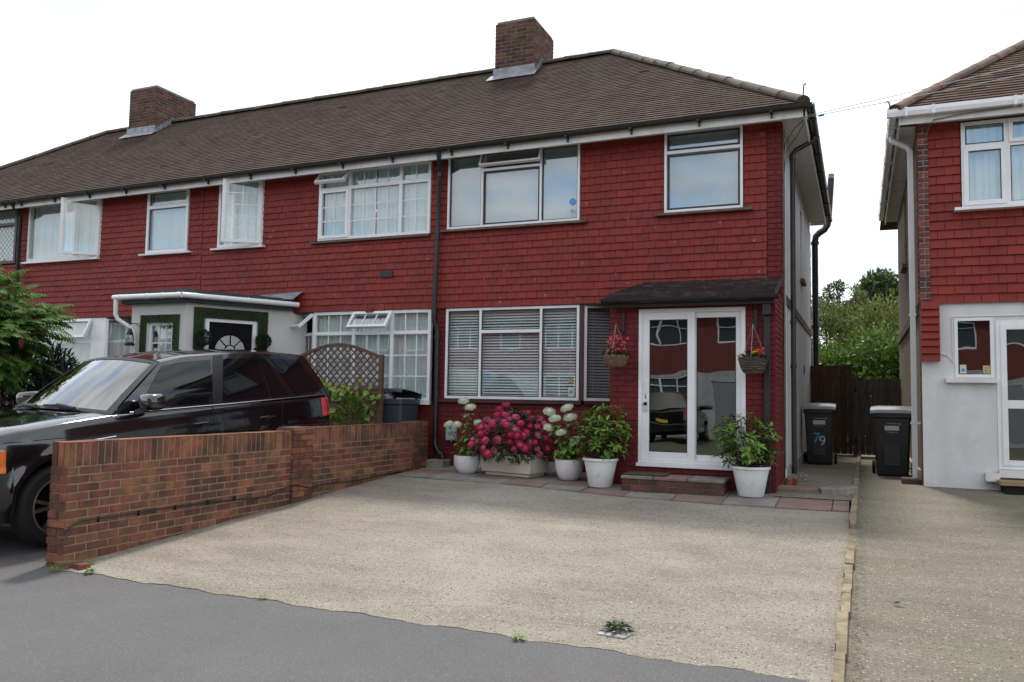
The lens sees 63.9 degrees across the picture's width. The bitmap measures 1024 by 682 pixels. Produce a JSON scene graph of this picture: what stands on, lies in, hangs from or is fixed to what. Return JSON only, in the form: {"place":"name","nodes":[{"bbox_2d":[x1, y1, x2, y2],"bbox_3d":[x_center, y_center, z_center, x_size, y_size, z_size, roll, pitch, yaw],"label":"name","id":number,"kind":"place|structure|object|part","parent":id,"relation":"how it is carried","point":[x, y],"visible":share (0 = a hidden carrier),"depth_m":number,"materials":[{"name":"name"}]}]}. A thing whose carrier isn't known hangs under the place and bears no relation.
{"place":"outdoors","nodes":[
{"label":"outdoors","id":0,"kind":"place"},
{"bbox_2d":[0,523,47,561],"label":"neighbour driveway tarmac","id":1,"kind":"structure","parent":0,"point":[13,544],"depth_m":7.77,"materials":[{"name":"grey asphalt"}]},
{"bbox_2d":[0,345,329,546],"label":"parked car","id":2,"kind":"object","parent":1,"relation":"on","point":[177,392],"visible":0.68,"depth_m":9.21,"materials":[{"name":"black paint"}]},
{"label":"front door window","id":3,"kind":"part","parent":2,"relation":"part of","materials":[{"name":"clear glass"}]},
{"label":"rear door window","id":4,"kind":"part","parent":2,"relation":"part of","materials":[{"name":"black glass"}]},
{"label":"quarter window","id":5,"kind":"part","parent":2,"relation":"part of","materials":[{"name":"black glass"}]},
{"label":"rear quarter window","id":6,"kind":"part","parent":2,"relation":"part of","materials":[{"name":"black glass"}]},
{"bbox_2d":[300,343,384,425],"bbox_3d":[-2.791,1.032,13.060,1.690,2.002,0.070,-1,-4,23],"label":"trellis panel","id":7,"kind":"object","parent":1,"relation":"on","point":[377,409],"visible":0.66,"depth_m":12.96,"materials":[{"name":"brown wood"}]},
{"bbox_2d":[321,379,381,400],"bbox_3d":[-2.750,0.738,12.934,1.592,0.444,0.158,-1,-4,23],"label":"leaf garland","id":8,"kind":"object","parent":7,"relation":"hanging from","point":[342,392],"visible":0.52,"depth_m":12.88},
{"bbox_2d":[329,394,379,419],"bbox_3d":[-2.818,1.083,12.930,1.729,0.512,0.174,-1,-4,23],"label":"leaf garland","id":9,"kind":"object","parent":7,"relation":"hanging from","point":[332,411],"visible":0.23,"depth_m":12.73},
{"bbox_2d":[333,394,372,424],"bbox_3d":[-2.391,1.402,12.171,0.644,1.259,0.620,-1,-4,23],"label":"conifer shrub","id":10,"kind":"object","parent":1,"relation":"on","point":[358,401],"visible":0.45,"depth_m":12.12,"materials":[{"name":"green plant"}]},
{"bbox_2d":[383,388,421,422],"bbox_3d":[-1.839,1.333,13.147,0.558,1.146,0.697,-1,-4,23],"label":"wheelie bin","id":11,"kind":"object","parent":1,"relation":"on","point":[395,410],"visible":0.29,"depth_m":12.89,"materials":[{"name":"grey plastic"}]},
{"bbox_2d":[383,391,393,398],"bbox_3d":[-2.029,0.862,13.005,0.360,0.180,0.221,-1,-4,23],"label":"rubbish bag","id":12,"kind":"object","parent":11,"relation":"in","point":[387,395],"visible":0.48,"depth_m":12.90,"materials":[{"name":"plastic"}]},
{"bbox_2d":[0,556,807,681],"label":"pavement","id":13,"kind":"structure","parent":0,"point":[62,626],"depth_m":5.03,"materials":[{"name":"grey asphalt"}]},
{"bbox_2d":[84,567,95,572],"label":"weed","id":14,"kind":"object","parent":13,"relation":"on","point":[89,570],"visible":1,"depth_m":6.87,"materials":[{"name":"green plant"}]},
{"bbox_2d":[512,633,525,639],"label":"weed","id":15,"kind":"object","parent":13,"relation":"on","point":[519,636],"visible":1,"depth_m":5.20,"materials":[{"name":"green plant"}]},
{"bbox_2d":[58,475,849,681],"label":"driveway","id":16,"kind":"structure","parent":0,"point":[756,590],"depth_m":6.99,"materials":[{"name":"concrete"}]},
{"bbox_2d":[54,560,74,569],"bbox_3d":[-3.844,1.933,7.049,0.130,0.085,0.100,0,-4,14],"label":"loose brick","id":17,"kind":"object","parent":16,"relation":"on","point":[64,564],"visible":0.68,"depth_m":7.01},
{"bbox_2d":[73,562,90,569],"bbox_3d":[-3.687,1.940,7.035,0.120,0.073,0.100,-2,-5,37],"label":"loose brick","id":18,"kind":"object","parent":16,"relation":"on","point":[81,565],"visible":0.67,"depth_m":7.00,"materials":[{"name":"red brick"}]},
{"bbox_2d":[597,629,630,639],"bbox_3d":[0.658,1.886,5.286,0.202,0.028,0.104,-1,-4,29],"label":"stopcock cover","id":19,"kind":"object","parent":16,"relation":"on","point":[615,634],"visible":1,"depth_m":5.27,"materials":[{"name":"metal"}]},
{"bbox_2d":[600,617,635,631],"bbox_3d":[0.692,1.863,5.374,0.226,0.071,0.245,3,-4,-23],"label":"weed","id":20,"kind":"object","parent":16,"relation":"on","point":[615,623],"visible":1,"depth_m":5.38,"materials":[{"name":"green plant"}]},
{"bbox_2d":[0,0,1023,347],"label":"sky","id":21,"kind":"structure","parent":0,"point":[69,69],"materials":[{"name":"white"}]},
{"bbox_2d":[393,465,780,507],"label":"paving","id":22,"kind":"structure","parent":0,"point":[732,498],"depth_m":10.79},
{"bbox_2d":[443,397,481,473],"bbox_3d":[-0.723,1.394,12.186,0.604,1.127,0.467,1,-4,-2],"label":"potted hydrangea","id":23,"kind":"object","parent":22,"relation":"on","point":[465,463],"visible":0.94,"depth_m":12.14,"materials":[{"name":"white ceramic"}]},
{"bbox_2d":[571,403,633,487],"bbox_3d":[1.212,1.371,10.896,0.874,1.103,0.766,-1,-4,23],"label":"potted shrub","id":24,"kind":"object","parent":22,"relation":"on","point":[600,470],"visible":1,"depth_m":10.73,"materials":[{"name":"green plant"}]},
{"bbox_2d":[709,411,785,497],"bbox_3d":[2.889,1.371,10.100,0.959,1.056,0.772,-1,-4,23],"label":"potted shrub","id":25,"kind":"object","parent":22,"relation":"on","point":[750,477],"visible":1,"depth_m":9.98,"materials":[{"name":"green plant"}]},
{"bbox_2d":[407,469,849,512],"bbox_3d":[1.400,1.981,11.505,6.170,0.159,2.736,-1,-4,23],"label":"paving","id":26,"kind":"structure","parent":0,"point":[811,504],"depth_m":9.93,"materials":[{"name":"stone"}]},
{"bbox_2d":[467,402,561,477],"bbox_3d":[0.093,1.421,11.940,1.436,1.062,1.011,0,-4,15],"label":"hydrangea trough","id":27,"kind":"object","parent":26,"relation":"on","point":[512,463],"visible":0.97,"depth_m":11.72,"materials":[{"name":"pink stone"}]},
{"bbox_2d":[543,403,584,480],"bbox_3d":[0.748,1.402,11.462,0.621,1.068,0.532,1,-4,-4],"label":"potted hydrangea","id":28,"kind":"object","parent":26,"relation":"on","point":[568,466],"visible":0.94,"depth_m":11.40,"materials":[{"name":"plant"}]},
{"bbox_2d":[621,474,729,496],"bbox_3d":[2.079,1.858,10.469,1.290,0.266,0.505,-1,-4,23],"label":"doorstep","id":29,"kind":"object","parent":26,"relation":"on","point":[693,485],"visible":0.75,"depth_m":10.26,"materials":[{"name":"brick"}]},
{"bbox_2d":[623,471,669,476],"bbox_3d":[1.736,1.714,10.601,0.540,0.021,0.340,-1,-4,23],"label":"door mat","id":30,"kind":"object","parent":29,"relation":"on","point":[646,473],"depth_m":10.52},
{"bbox_2d":[773,453,856,500],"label":"side path","id":31,"kind":"structure","parent":0,"point":[841,472],"depth_m":12.11,"materials":[{"name":"concrete"}]},
{"bbox_2d":[783,477,796,484],"bbox_3d":[3.650,1.865,10.778,0.178,0.144,0.123,-1,-4,23],"label":"broken pipe","id":32,"kind":"object","parent":31,"relation":"on","point":[788,481],"visible":0.63,"depth_m":10.77,"materials":[{"name":"ceramic"}]},
{"bbox_2d":[777,485,815,492],"bbox_3d":[3.625,1.889,10.475,0.460,0.055,0.420,0,-4,20],"label":"loose slab","id":33,"kind":"object","parent":31,"relation":"on","point":[796,488],"depth_m":10.32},
{"bbox_2d":[784,473,810,481],"bbox_3d":[3.946,1.914,11.444,0.387,0.124,0.663,-1,-4,23],"label":"rubble","id":34,"kind":"object","parent":31,"relation":"on","point":[801,477],"visible":0.59,"depth_m":11.42,"materials":[{"name":"stone"}]},
{"bbox_2d":[803,403,836,463],"bbox_3d":[5.450,1.632,14.530,0.543,1.072,0.678,-1,-4,23],"label":"wheelie bin","id":35,"kind":"object","parent":31,"relation":"on","point":[819,422],"visible":1,"depth_m":14.27,"materials":[{"name":"grey plastic"}]},
{"bbox_2d":[819,485,857,495],"bbox_3d":[4.058,1.854,10.222,0.433,0.121,0.339,0,-4,16],"label":"broken slab","id":36,"kind":"object","parent":31,"relation":"on","point":[848,490],"depth_m":10.08,"materials":[{"name":"concrete"}]},
{"bbox_2d":[833,435,865,516],"bbox_3d":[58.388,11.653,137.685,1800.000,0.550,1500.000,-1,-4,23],"label":"ground","id":37,"kind":"structure","parent":0,"point":[850,501],"depth_m":9.83,"materials":[{"name":"grey concrete"}]},
{"bbox_2d":[0,259,79,393],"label":"sumac tree","id":38,"kind":"object","parent":37,"relation":"on","point":[20,333],"visible":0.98,"depth_m":11.85,"materials":[{"name":"green plant"}]},
{"bbox_2d":[0,340,79,410],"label":"conifer shrub","id":39,"kind":"object","parent":37,"relation":"on","point":[60,364],"visible":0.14,"depth_m":12.32,"materials":[{"name":"green plant"}]},
{"bbox_2d":[0,127,129,410],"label":"end terrace house","id":40,"kind":"structure","parent":37,"relation":"on","point":[19,176],"depth_m":19.14,"materials":[{"name":"tile"}]},
{"bbox_2d":[0,209,18,264],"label":"window","id":41,"kind":"structure","parent":40,"relation":"in","point":[8,218],"depth_m":17.72,"materials":[{"name":"white plastic"}]},
{"bbox_2d":[4,85,324,409],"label":"terrace house","id":42,"kind":"structure","parent":37,"relation":"on","point":[99,229],"depth_m":16.67,"materials":[{"name":"tile"}]},
{"bbox_2d":[20,197,102,263],"bbox_3d":[-9.348,-2.268,16.842,2.230,1.260,0.533,-1,-4,23],"label":"window","id":43,"kind":"structure","parent":42,"relation":"in","point":[64,231],"depth_m":16.93,"materials":[{"name":"white paint"}]},
{"bbox_2d":[21,318,105,386],"bbox_3d":[-9.208,0.308,16.728,2.400,1.530,0.352,-1,-4,23],"label":"bay window","id":44,"kind":"structure","parent":42,"relation":"in","point":[89,333],"depth_m":16.61,"materials":[{"name":"white plastic"}]},
{"bbox_2d":[104,318,131,356],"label":"bay side window","id":45,"kind":"structure","parent":42,"relation":"in","point":[114,342],"depth_m":16.45,"materials":[{"name":"white glass"}]},
{"bbox_2d":[138,189,191,255],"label":"window","id":46,"kind":"structure","parent":42,"relation":"in","point":[171,209],"depth_m":15.94,"materials":[{"name":"white plastic"}]},
{"bbox_2d":[45,421,427,566],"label":"garden wall","id":47,"kind":"structure","parent":37,"relation":"on","point":[92,478],"depth_m":8.51,"materials":[{"name":"brick"}]},
{"bbox_2d":[62,470,411,544],"bbox_3d":[-2.600,1.856,9.997,0.056,0.240,6.408,-1,-4,23],"label":"electric cable","id":48,"kind":"object","parent":47,"relation":"attached to","point":[138,512],"visible":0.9,"depth_m":8.48,"materials":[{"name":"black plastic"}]},
{"bbox_2d":[111,68,506,458],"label":"terrace house","id":49,"kind":"structure","parent":37,"relation":"on","point":[288,266],"depth_m":14.30,"materials":[{"name":"tile"}]},
{"bbox_2d":[124,326,134,345],"bbox_3d":[-6.313,-0.114,13.572,0.154,0.383,0.154,2,-4,-13],"label":"hurricane lantern","id":50,"kind":"object","parent":49,"relation":"hanging from","point":[129,332],"visible":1,"depth_m":13.53,"materials":[{"name":"black paint"}]},
{"bbox_2d":[148,322,172,351],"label":"porch window","id":51,"kind":"structure","parent":49,"relation":"in","point":[164,342],"depth_m":13.70,"materials":[{"name":"white glass"}]},
{"bbox_2d":[194,315,211,346],"bbox_3d":[-5.041,-0.175,13.421,0.304,0.541,0.304,-1,-4,23],"label":"topiary ball","id":52,"kind":"object","parent":49,"relation":"hanging from","point":[206,333],"visible":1,"depth_m":13.36,"materials":[{"name":"green plant"}]},
{"bbox_2d":[205,318,255,349],"bbox_3d":[-4.769,0.810,13.797,0.850,2.340,0.080,4,-5,-39],"label":"front door","id":53,"kind":"structure","parent":49,"relation":"in","point":[225,333],"depth_m":13.86,"materials":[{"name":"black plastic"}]},
{"bbox_2d":[210,177,264,250],"bbox_3d":[-5.074,-2.338,15.049,1.220,1.280,0.507,-1,-4,23],"label":"window","id":54,"kind":"structure","parent":49,"relation":"in","point":[240,211],"depth_m":15.17,"materials":[{"name":"white plastic"}]},
{"bbox_2d":[255,331,271,349],"bbox_3d":[-4.250,-0.117,14.057,0.298,0.544,0.293,-1,-4,23],"label":"topiary ball","id":55,"kind":"object","parent":49,"relation":"hanging from","point":[266,345],"visible":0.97,"depth_m":13.99,"materials":[{"name":"green plant"}]},
{"bbox_2d":[290,313,317,366],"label":"bay side window","id":56,"kind":"structure","parent":49,"relation":"in","point":[307,316],"depth_m":14.40,"materials":[{"name":"white plastic"}]},
{"bbox_2d":[310,161,432,243],"bbox_3d":[-2.450,-2.357,14.029,2.370,1.275,0.342,-1,-4,23],"label":"window","id":57,"kind":"structure","parent":49,"relation":"in","point":[404,201],"depth_m":14.10,"materials":[{"name":"white plastic"}]},
{"bbox_2d":[312,309,432,400],"bbox_3d":[-2.430,0.235,13.847,2.330,1.510,0.377,-1,-4,23],"label":"bay window","id":58,"kind":"structure","parent":49,"relation":"in","point":[405,337],"depth_m":13.83,"materials":[{"name":"white plastic"}]},
{"bbox_2d":[426,459,450,467],"bbox_3d":[-1.172,1.964,13.023,0.310,0.170,0.280,-1,-4,23],"label":"concrete block","id":59,"kind":"object","parent":37,"relation":"on","point":[437,463],"depth_m":12.91,"materials":[{"name":"grey concrete"}]},
{"bbox_2d":[427,16,833,493],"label":"end terrace house","id":60,"kind":"structure","parent":37,"relation":"on","point":[664,216],"depth_m":12.43,"materials":[{"name":"tile"}]},
{"bbox_2d":[454,459,555,471],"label":"white plinth","id":61,"kind":"structure","parent":60,"relation":"attached to","point":[551,467],"depth_m":12.40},
{"bbox_2d":[444,305,579,400],"bbox_3d":[-0.012,0.191,12.940,2.280,1.455,0.119,-1,-4,23],"label":"bay window","id":62,"kind":"structure","parent":60,"relation":"in","point":[539,330],"depth_m":12.94,"materials":[{"name":"white plastic"}]},
{"bbox_2d":[440,143,587,232],"bbox_3d":[-0.004,-2.419,13.035,2.530,1.265,0.263,-1,-4,23],"label":"window","id":63,"kind":"structure","parent":60,"relation":"in","point":[543,193],"depth_m":13.08,"materials":[{"name":"white plastic"}]},
{"bbox_2d":[584,305,609,400],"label":"bay side window","id":64,"kind":"structure","parent":60,"relation":"in","point":[592,308],"depth_m":12.54,"materials":[{"name":"white plastic"}]},
{"bbox_2d":[601,324,631,366],"bbox_3d":[1.372,0.056,10.858,0.428,0.571,0.415,-1,-4,23],"label":"hanging basket","id":65,"kind":"object","parent":60,"relation":"hanging from","point":[620,359],"visible":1,"depth_m":10.75,"materials":[{"name":"wicker"}]},
{"bbox_2d":[636,307,745,470],"bbox_3d":[2.343,0.611,10.744,1.430,2.090,0.135,-1,-4,23],"label":"sliding door","id":66,"kind":"structure","parent":60,"relation":"in","point":[654,458],"depth_m":10.75,"materials":[{"name":"white plastic"}]},
{"bbox_2d":[654,125,752,216],"bbox_3d":[2.771,-2.460,11.894,1.379,1.255,0.203,-1,-4,23],"label":"window","id":67,"kind":"structure","parent":60,"relation":"in","point":[703,168],"depth_m":11.95,"materials":[{"name":"white plastic"}]},
{"bbox_2d":[736,325,769,373],"bbox_3d":[2.993,0.096,10.175,0.435,0.611,0.445,-1,-4,23],"label":"hanging basket","id":68,"kind":"object","parent":60,"relation":"hanging from","point":[751,363],"visible":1,"depth_m":10.05,"materials":[{"name":"wicker"}]},
{"bbox_2d":[800,278,806,286],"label":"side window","id":69,"kind":"structure","parent":60,"relation":"in","point":[802,280],"depth_m":14.87,"materials":[{"name":"black plastic"}]},
{"bbox_2d":[810,365,852,453],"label":"side gate","id":70,"kind":"structure","parent":60,"relation":"attached to","point":[825,380],"depth_m":17.23,"materials":[{"name":"brown wood"}]},
{"bbox_2d":[805,74,1023,117],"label":"telephone wire","id":71,"kind":"object","parent":60,"relation":"attached to","point":[819,115],"visible":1,"depth_m":9.21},
{"bbox_2d":[807,65,1022,115],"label":"telephone wire","id":72,"kind":"object","parent":60,"relation":"attached to","point":[920,89],"visible":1,"depth_m":9.10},
{"bbox_2d":[811,279,858,345],"bbox_3d":[11.647,0.575,29.864,1.851,5.743,1.294,-1,-4,23],"label":"leafy tree","id":73,"kind":"object","parent":37,"relation":"on","point":[834,287],"visible":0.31,"depth_m":29.88,"materials":[{"name":"green plant"}]},
{"bbox_2d":[831,454,860,681],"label":"kerb","id":74,"kind":"structure","parent":37,"relation":"on","point":[841,642],"depth_m":5.87,"materials":[{"name":"beige stone"}]},
{"bbox_2d":[811,285,898,364],"bbox_3d":[9.975,0.723,23.796,6.877,4.615,2.882,-1,-4,23],"label":"buddleia bush","id":75,"kind":"object","parent":37,"relation":"on","point":[844,328],"visible":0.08,"depth_m":23.72,"materials":[{"name":"green plant"}]},
{"bbox_2d":[811,320,899,446],"bbox_3d":[8.472,1.099,20.975,6.758,3.450,2.945,-1,-4,23],"label":"climber bush","id":76,"kind":"object","parent":37,"relation":"on","point":[887,360],"visible":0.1,"depth_m":20.49,"materials":[{"name":"green plant"}]},
{"bbox_2d":[842,282,868,320],"bbox_3d":[12.749,0.653,30.477,1.028,5.705,1.043,2,-4,-21],"label":"leafy tree","id":77,"kind":"object","parent":37,"relation":"on","point":[856,288],"visible":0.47,"depth_m":30.53,"materials":[{"name":"green plant"}]},
{"bbox_2d":[827,267,898,341],"bbox_3d":[13.836,0.378,31.110,3.911,6.384,2.232,-1,-4,23],"label":"leafy tree","id":78,"kind":"object","parent":37,"relation":"on","point":[879,280],"visible":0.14,"depth_m":30.87,"materials":[{"name":"green plant"}]},
{"bbox_2d":[878,39,1023,494],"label":"semi detached house","id":79,"kind":"structure","parent":37,"relation":"on","point":[951,205],"depth_m":11.11,"materials":[{"name":"brown tile"}]},
{"bbox_2d":[852,377,900,454],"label":"side gate","id":80,"kind":"structure","parent":79,"relation":"attached to","point":[867,394],"depth_m":16.99,"materials":[{"name":"brown wood"}]},
{"bbox_2d":[900,263,906,272],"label":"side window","id":81,"kind":"structure","parent":79,"relation":"in","point":[904,265],"depth_m":14.30,"materials":[{"name":"black plastic"}]},
{"bbox_2d":[945,317,996,382],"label":"small window","id":82,"kind":"structure","parent":79,"relation":"in","point":[978,378],"depth_m":10.93,"materials":[{"name":"white plastic"}]},
{"bbox_2d":[954,117,1023,211],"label":"window","id":83,"kind":"structure","parent":79,"relation":"in","point":[992,151],"depth_m":11.06,"materials":[{"name":"white plastic"}]},
{"bbox_2d":[995,320,1023,469],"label":"front door","id":84,"kind":"structure","parent":79,"relation":"in","point":[1003,404],"depth_m":10.79,"materials":[{"name":"white plastic"}]},
{"bbox_2d":[860,455,923,483],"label":"side path","id":85,"kind":"structure","parent":0,"point":[866,463],"depth_m":12.69,"materials":[{"name":"concrete"}]},
{"bbox_2d":[870,406,910,475],"bbox_3d":[5.934,1.550,12.810,0.602,1.072,0.755,-1,-4,26],"label":"wheelie bin","id":86,"kind":"object","parent":85,"relation":"on","point":[892,429],"visible":0.98,"depth_m":12.53,"materials":[{"name":"grey plastic"}]},
{"bbox_2d":[845,480,1023,681],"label":"neighbour driveway","id":87,"kind":"structure","parent":0,"point":[945,565],"depth_m":6.29,"materials":[{"name":"concrete"}]},
{"bbox_2d":[845,466,877,681],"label":"dry grass","id":88,"kind":"structure","parent":87,"relation":"on","point":[857,605],"depth_m":5.47,"materials":[{"name":"beige plant"}]},
{"bbox_2d":[901,477,920,484],"bbox_3d":[5.558,1.951,11.445,0.235,0.085,0.300,-1,-4,23],"label":"gully surround","id":89,"kind":"object","parent":87,"relation":"on","point":[910,480],"visible":0.9,"depth_m":11.32,"materials":[{"name":"brick"}]}
]}

